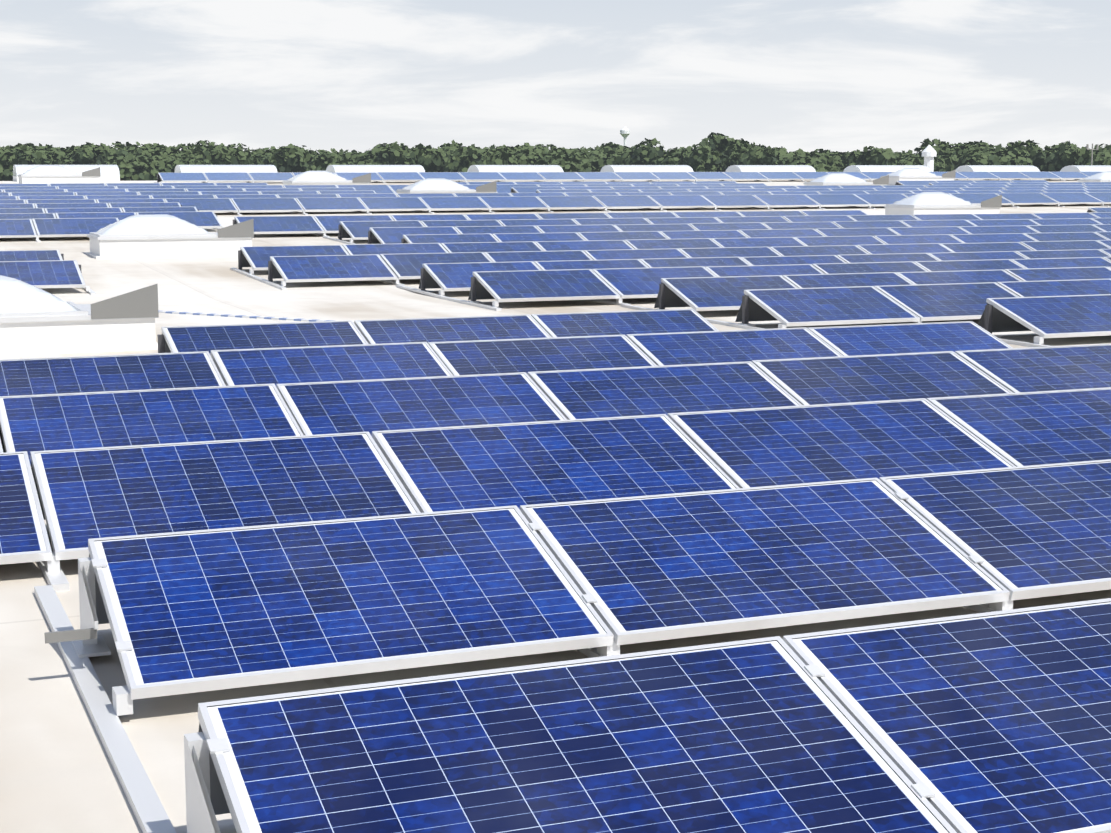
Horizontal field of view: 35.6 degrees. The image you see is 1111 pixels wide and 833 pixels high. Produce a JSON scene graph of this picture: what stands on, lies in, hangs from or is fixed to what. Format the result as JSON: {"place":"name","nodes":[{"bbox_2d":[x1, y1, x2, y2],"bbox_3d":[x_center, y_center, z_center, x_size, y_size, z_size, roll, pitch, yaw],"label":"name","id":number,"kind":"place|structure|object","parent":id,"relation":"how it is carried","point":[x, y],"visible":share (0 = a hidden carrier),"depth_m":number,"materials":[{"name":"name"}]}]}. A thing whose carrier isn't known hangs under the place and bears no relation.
{"place":"outdoors","nodes":[
{"label":"outdoors","id":0,"kind":"place"},
{"bbox_2d":[0,0,1110,153],"label":"sky","id":1,"kind":"structure","parent":0,"point":[358,75],"materials":[{"name":"white"}]},
{"bbox_2d":[620,127,629,145],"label":"water tower","id":2,"kind":"structure","parent":0,"point":[624,132],"depth_m":1476.83,"materials":[{"name":"white metal"}]},
{"label":"ground","id":3,"kind":"structure","parent":0,"visible":0},
{"bbox_2d":[0,132,1110,180],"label":"treeline","id":4,"kind":"object","parent":3,"relation":"on","point":[718,152],"visible":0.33,"depth_m":288.60,"materials":[{"name":"green plant"}]},
{"bbox_2d":[0,179,1110,832],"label":"roof","id":5,"kind":"structure","parent":3,"relation":"on","point":[58,773],"depth_m":6.63,"materials":[{"name":"beige concrete"}]},
{"bbox_2d":[17,165,100,183],"bbox_3d":[-17.368,-8.417,60.455,2.740,0.752,1.440,-3,9,-22],"label":"skylight","id":6,"kind":"object","parent":5,"relation":"on","point":[42,174],"visible":0.92,"depth_m":59.95,"materials":[{"name":"white plastic"}]},
{"bbox_2d":[0,275,158,355],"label":"skylight","id":7,"kind":"object","parent":5,"relation":"on","point":[35,320],"visible":0.96,"depth_m":16.41,"materials":[{"name":"white plastic"}]},
{"bbox_2d":[86,214,253,258],"bbox_3d":[-6.761,-3.170,30.337,2.740,0.752,1.440,-3,9,-22],"label":"skylight","id":8,"kind":"object","parent":5,"relation":"on","point":[152,236],"visible":0.9,"depth_m":29.82,"materials":[{"name":"white plastic"}]},
{"bbox_2d":[158,310,353,322],"bbox_3d":[-3.481,-1.153,20.086,3.860,0.020,0.090,5,10,31],"label":"cable","id":9,"kind":"object","parent":5,"relation":"on","point":[244,316],"visible":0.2,"depth_m":20.15,"materials":[{"name":"grey metal"}]},
{"bbox_2d":[282,171,370,184],"bbox_3d":[-7.576,-7.752,57.172,2.740,0.752,1.440,-3,9,-22],"label":"skylight","id":10,"kind":"object","parent":5,"relation":"on","point":[317,178],"visible":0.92,"depth_m":56.71,"materials":[{"name":"white plastic"}]},
{"bbox_2d":[396,178,496,192],"bbox_3d":[-3.220,-6.625,50.838,2.740,0.752,1.440,-3,9,-22],"label":"skylight","id":11,"kind":"object","parent":5,"relation":"on","point":[435,185],"visible":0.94,"depth_m":50.39,"materials":[{"name":"white plastic"}]},
{"bbox_2d":[0,174,1108,832],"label":"mounting frames","id":12,"kind":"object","parent":5,"relation":"on","point":[82,646],"visible":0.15,"depth_m":5.85,"materials":[{"name":"white metal"}]},
{"bbox_2d":[0,176,1091,814],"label":"wind deflectors","id":13,"kind":"object","parent":12,"relation":"attached to","point":[1002,322],"visible":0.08,"depth_m":18.05,"materials":[{"name":"grey metal"}]},
{"bbox_2d":[0,171,1110,832],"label":"solar panels","id":14,"kind":"object","parent":5,"relation":"on","point":[250,505],"visible":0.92,"depth_m":7.56,"materials":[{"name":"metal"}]},
{"bbox_2d":[13,165,1110,181],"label":"barrel skylights","id":15,"kind":"object","parent":5,"relation":"on","point":[109,173],"visible":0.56,"depth_m":71.39,"materials":[{"name":"white plastic"}]},
{"bbox_2d":[803,173,888,184],"bbox_3d":[10.259,-8.227,61.083,2.740,0.752,1.440,-3,9,-22],"label":"skylight","id":16,"kind":"object","parent":5,"relation":"on","point":[838,179],"visible":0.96,"depth_m":60.63,"materials":[{"name":"white plastic"}]},
{"bbox_2d":[880,168,955,184],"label":"skylight","id":17,"kind":"object","parent":5,"relation":"on","point":[911,174],"visible":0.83,"depth_m":69.14,"materials":[{"name":"white plastic"}]},
{"bbox_2d":[922,145,936,171],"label":"vent stack","id":18,"kind":"object","parent":5,"relation":"on","point":[929,153],"visible":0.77,"depth_m":134.99,"materials":[{"name":"white paint"}]},
{"bbox_2d":[884,192,1001,214],"bbox_3d":[9.975,-5.414,44.563,2.740,0.752,1.440,-3,9,-22],"label":"skylight","id":19,"kind":"object","parent":5,"relation":"on","point":[932,203],"visible":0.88,"depth_m":44.09,"materials":[{"name":"white plastic"}]},
{"bbox_2d":[1086,144,1098,164],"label":"weather mast","id":20,"kind":"object","parent":5,"relation":"on","point":[1092,149],"visible":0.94,"depth_m":113.31,"materials":[{"name":"grey metal"}]},
{"bbox_2d":[1077,171,1110,181],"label":"skylight","id":21,"kind":"object","parent":5,"relation":"on","point":[1104,176],"visible":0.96,"depth_m":67.17,"materials":[{"name":"white plastic"}]}
]}

